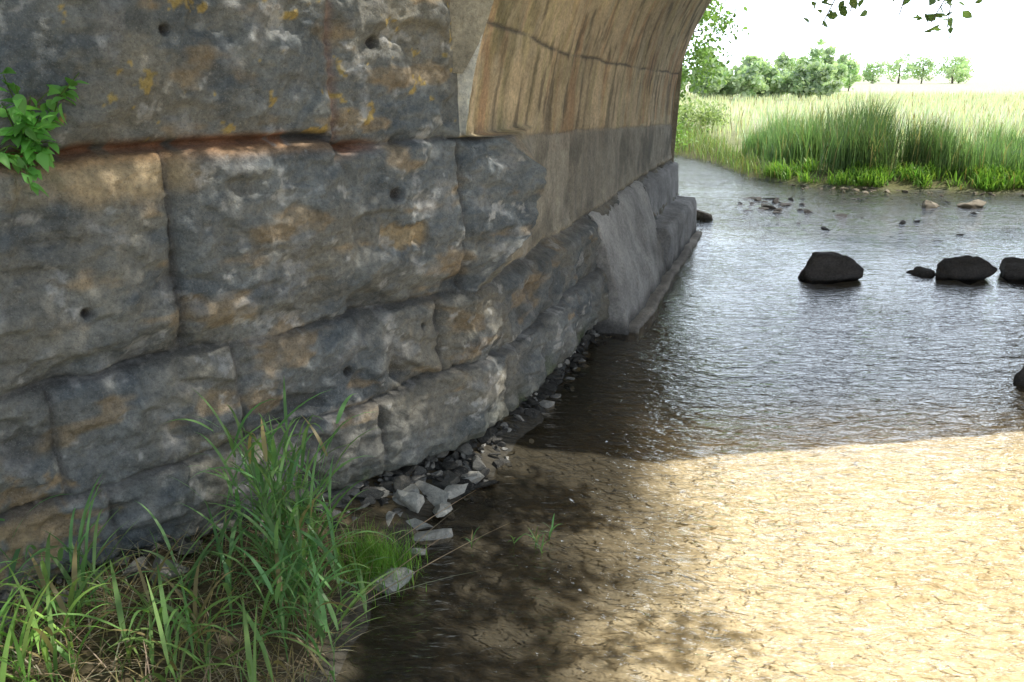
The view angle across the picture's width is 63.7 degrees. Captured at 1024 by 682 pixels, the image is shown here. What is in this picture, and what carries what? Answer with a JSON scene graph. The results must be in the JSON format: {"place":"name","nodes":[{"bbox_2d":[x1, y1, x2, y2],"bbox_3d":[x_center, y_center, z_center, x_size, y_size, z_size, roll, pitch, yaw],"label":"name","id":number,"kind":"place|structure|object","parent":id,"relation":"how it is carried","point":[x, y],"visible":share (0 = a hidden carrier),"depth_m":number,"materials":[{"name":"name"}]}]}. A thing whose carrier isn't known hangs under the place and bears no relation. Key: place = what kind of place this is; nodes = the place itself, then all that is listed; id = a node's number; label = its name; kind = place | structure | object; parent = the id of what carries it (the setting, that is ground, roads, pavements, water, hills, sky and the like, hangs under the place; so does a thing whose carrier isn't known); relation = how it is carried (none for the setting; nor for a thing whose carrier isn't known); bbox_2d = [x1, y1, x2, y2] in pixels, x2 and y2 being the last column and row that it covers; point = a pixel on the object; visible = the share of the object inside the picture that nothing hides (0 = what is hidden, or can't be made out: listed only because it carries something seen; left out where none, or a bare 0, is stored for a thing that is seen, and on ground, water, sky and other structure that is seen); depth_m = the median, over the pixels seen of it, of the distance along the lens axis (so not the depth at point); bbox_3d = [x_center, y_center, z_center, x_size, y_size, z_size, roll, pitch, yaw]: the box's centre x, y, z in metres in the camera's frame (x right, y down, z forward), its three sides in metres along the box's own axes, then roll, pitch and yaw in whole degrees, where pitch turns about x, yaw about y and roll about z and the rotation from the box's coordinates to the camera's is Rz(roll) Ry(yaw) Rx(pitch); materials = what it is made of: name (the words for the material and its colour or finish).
{"place":"outdoors","nodes":[
{"label":"outdoors","id":0,"kind":"place"},
{"bbox_2d":[0,523,343,681],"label":"bank grass","id":1,"kind":"structure","parent":0,"point":[136,641],"depth_m":3.48,"materials":[{"name":"green plant"}]},
{"bbox_2d":[327,488,506,618],"bbox_3d":[-0.444,1.060,4.247,0.913,0.298,1.026,0,18,0],"label":"dry reed stem","id":2,"kind":"object","parent":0,"point":[407,561],"visible":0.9,"depth_m":4.05,"materials":[{"name":"plant"}]},
{"bbox_2d":[0,75,1023,681],"bbox_3d":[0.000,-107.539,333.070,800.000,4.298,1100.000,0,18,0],"label":"ground","id":3,"kind":"structure","parent":0,"point":[934,649],"depth_m":5.39,"materials":[{"name":"beige sand"}]},
{"bbox_2d":[0,553,113,681],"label":"tall grass clump","id":4,"kind":"object","parent":3,"relation":"on","point":[11,636],"visible":0.91,"depth_m":3.05,"materials":[{"name":"green plant"}]},
{"bbox_2d":[0,474,241,630],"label":"tall grass clump","id":5,"kind":"object","parent":3,"relation":"on","point":[85,562],"visible":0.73,"depth_m":3.50,"materials":[{"name":"green plant"}]},
{"bbox_2d":[0,532,334,681],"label":"tall grass clump","id":6,"kind":"object","parent":3,"relation":"on","point":[160,615],"visible":0.96,"depth_m":3.23,"materials":[{"name":"green plant"}]},
{"bbox_2d":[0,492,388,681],"bbox_3d":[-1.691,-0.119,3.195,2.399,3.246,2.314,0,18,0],"label":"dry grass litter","id":7,"kind":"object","parent":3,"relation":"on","point":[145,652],"visible":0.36,"depth_m":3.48,"materials":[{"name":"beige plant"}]},
{"bbox_2d":[169,379,397,600],"bbox_3d":[-1.078,0.722,3.818,0.936,1.188,0.938,-6,19,-19],"label":"tall grass clump","id":8,"kind":"object","parent":3,"relation":"on","point":[258,470],"visible":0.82,"depth_m":3.78,"materials":[{"name":"green plant"}]},
{"bbox_2d":[0,327,611,632],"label":"rubble","id":9,"kind":"object","parent":3,"relation":"on","point":[453,476],"visible":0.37,"depth_m":4.99,"materials":[{"name":"stone"}]},
{"bbox_2d":[198,475,414,674],"bbox_3d":[-0.911,1.028,3.560,0.840,0.882,0.915,7,19,22],"label":"tall grass clump","id":10,"kind":"object","parent":3,"relation":"on","point":[297,577],"visible":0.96,"depth_m":3.59,"materials":[{"name":"green plant"}]},
{"bbox_2d":[0,0,711,596],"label":"stone arch bridge","id":11,"kind":"structure","parent":3,"relation":"on","point":[420,230],"depth_m":4.23,"materials":[{"name":"stone"}]},
{"bbox_2d":[0,67,87,196],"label":"wall plant","id":12,"kind":"object","parent":11,"relation":"attached to","point":[26,121],"depth_m":3.25,"materials":[{"name":"green plant"}]},
{"bbox_2d":[319,514,431,606],"bbox_3d":[-0.706,1.077,4.248,0.605,0.326,0.616,-13,22,-35],"label":"fine grass tuft","id":13,"kind":"object","parent":3,"relation":"on","point":[381,563],"visible":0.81,"depth_m":4.28,"materials":[{"name":"green plant"}]},
{"bbox_2d":[675,138,686,151],"bbox_3d":[2.931,-5.053,20.130,2.453,2.071,2.782,-12,22,-33],"label":"riverside bush","id":14,"kind":"object","parent":3,"relation":"on","point":[680,146],"depth_m":19.79,"materials":[{"name":"green plant"}]},
{"bbox_2d":[696,210,713,227],"bbox_3d":[3.408,-2.196,14.911,0.407,0.366,0.391,0,18,0],"label":"river rock","id":15,"kind":"object","parent":3,"relation":"on","point":[702,216],"visible":0.5,"depth_m":14.76,"materials":[{"name":"stone"}]},
{"bbox_2d":[677,93,733,131],"bbox_3d":[6.297,-8.171,30.505,3.764,1.921,2.594,4,19,13],"label":"willow shrub","id":16,"kind":"object","parent":3,"relation":"on","point":[710,116],"visible":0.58,"depth_m":29.91,"materials":[{"name":"green plant"}]},
{"bbox_2d":[675,0,748,150],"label":"riverside tree","id":17,"kind":"object","parent":3,"relation":"on","point":[702,53],"visible":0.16,"depth_m":17.07,"materials":[{"name":"green plant"}]},
{"bbox_2d":[675,119,786,196],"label":"bank grass","id":18,"kind":"structure","parent":3,"relation":"on","point":[713,144],"depth_m":24.02,"materials":[{"name":"green plant"}]},
{"bbox_2d":[680,38,975,100],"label":"distant trees","id":19,"kind":"object","parent":3,"relation":"on","point":[815,74],"visible":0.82,"depth_m":59.49,"materials":[{"name":"green plant"}]},
{"bbox_2d":[737,184,1023,247],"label":"river stones","id":20,"kind":"object","parent":3,"relation":"on","point":[765,206],"visible":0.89,"depth_m":16.32,"materials":[{"name":"grey stone"}]},
{"bbox_2d":[740,84,1023,177],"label":"reed bed","id":21,"kind":"object","parent":3,"relation":"on","point":[871,139],"visible":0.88,"depth_m":19.44,"materials":[{"name":"green plant"}]},
{"bbox_2d":[760,155,1023,191],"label":"bank herbs","id":22,"kind":"object","parent":3,"relation":"on","point":[987,178],"visible":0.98,"depth_m":18.71,"materials":[{"name":"green plant"}]},
{"bbox_2d":[804,0,981,39],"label":"overhanging tree","id":23,"kind":"object","parent":3,"relation":"on","point":[842,9],"visible":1,"depth_m":4.54,"materials":[{"name":"green plant"}]},
{"bbox_2d":[355,155,1023,681],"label":"river water","id":24,"kind":"structure","parent":0,"point":[841,203],"depth_m":9.88,"materials":[{"name":"grey liquid"}]},
{"bbox_2d":[462,513,558,553],"bbox_3d":[0.003,1.073,4.630,0.533,0.138,0.341,4,18,13],"label":"water sprig","id":25,"kind":"object","parent":24,"relation":"on","point":[535,540],"visible":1,"depth_m":4.60,"materials":[{"name":"green plant"}]},
{"bbox_2d":[798,252,863,284],"bbox_3d":[4.069,-0.903,10.538,0.690,0.414,0.615,-12,21,-32],"label":"river rock","id":26,"kind":"object","parent":24,"relation":"in","point":[824,268],"visible":1,"depth_m":10.45,"materials":[{"name":"stone"}]},
{"bbox_2d":[903,266,934,284],"bbox_3d":[5.308,-0.849,10.775,0.342,0.231,0.320,-10,21,-29],"label":"river rock","id":27,"kind":"object","parent":24,"relation":"in","point":[924,273],"visible":0.95,"depth_m":10.71,"materials":[{"name":"stone"}]},
{"bbox_2d":[921,200,938,214],"bbox_3d":[8.228,-2.611,16.164,0.322,0.292,0.409,4,18,12],"label":"river rock","id":28,"kind":"object","parent":24,"relation":"in","point":[926,204],"visible":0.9,"depth_m":16.10,"materials":[{"name":"stone"}]},
{"bbox_2d":[934,255,996,284],"bbox_3d":[5.838,-0.908,10.626,0.729,0.390,0.549,6,19,19],"label":"river rock","id":29,"kind":"object","parent":24,"relation":"in","point":[968,267],"visible":0.99,"depth_m":10.49,"materials":[{"name":"stone"}]},
{"bbox_2d":[956,199,985,211],"bbox_3d":[9.038,-2.666,16.237,0.587,0.244,0.324,3,18,8],"label":"river rock","id":30,"kind":"object","parent":24,"relation":"in","point":[978,204],"visible":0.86,"depth_m":16.14,"materials":[{"name":"stone"}]},
{"bbox_2d":[999,257,1023,288],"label":"river rock","id":31,"kind":"object","parent":24,"relation":"in","point":[1012,268],"visible":0.98,"depth_m":10.52,"materials":[{"name":"stone"}]},
{"bbox_2d":[1012,366,1023,392],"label":"river rock","id":32,"kind":"object","parent":24,"relation":"in","point":[1018,383],"visible":0.99,"depth_m":6.97,"materials":[{"name":"stone"}]},
{"bbox_2d":[678,89,1023,159],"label":"meadow grass","id":33,"kind":"structure","parent":0,"point":[919,101],"depth_m":43.09,"materials":[{"name":"green plant"}]},
{"bbox_2d":[684,0,1023,74],"label":"sky","id":34,"kind":"structure","parent":0,"point":[995,36],"materials":[{"name":"white"}]}
]}

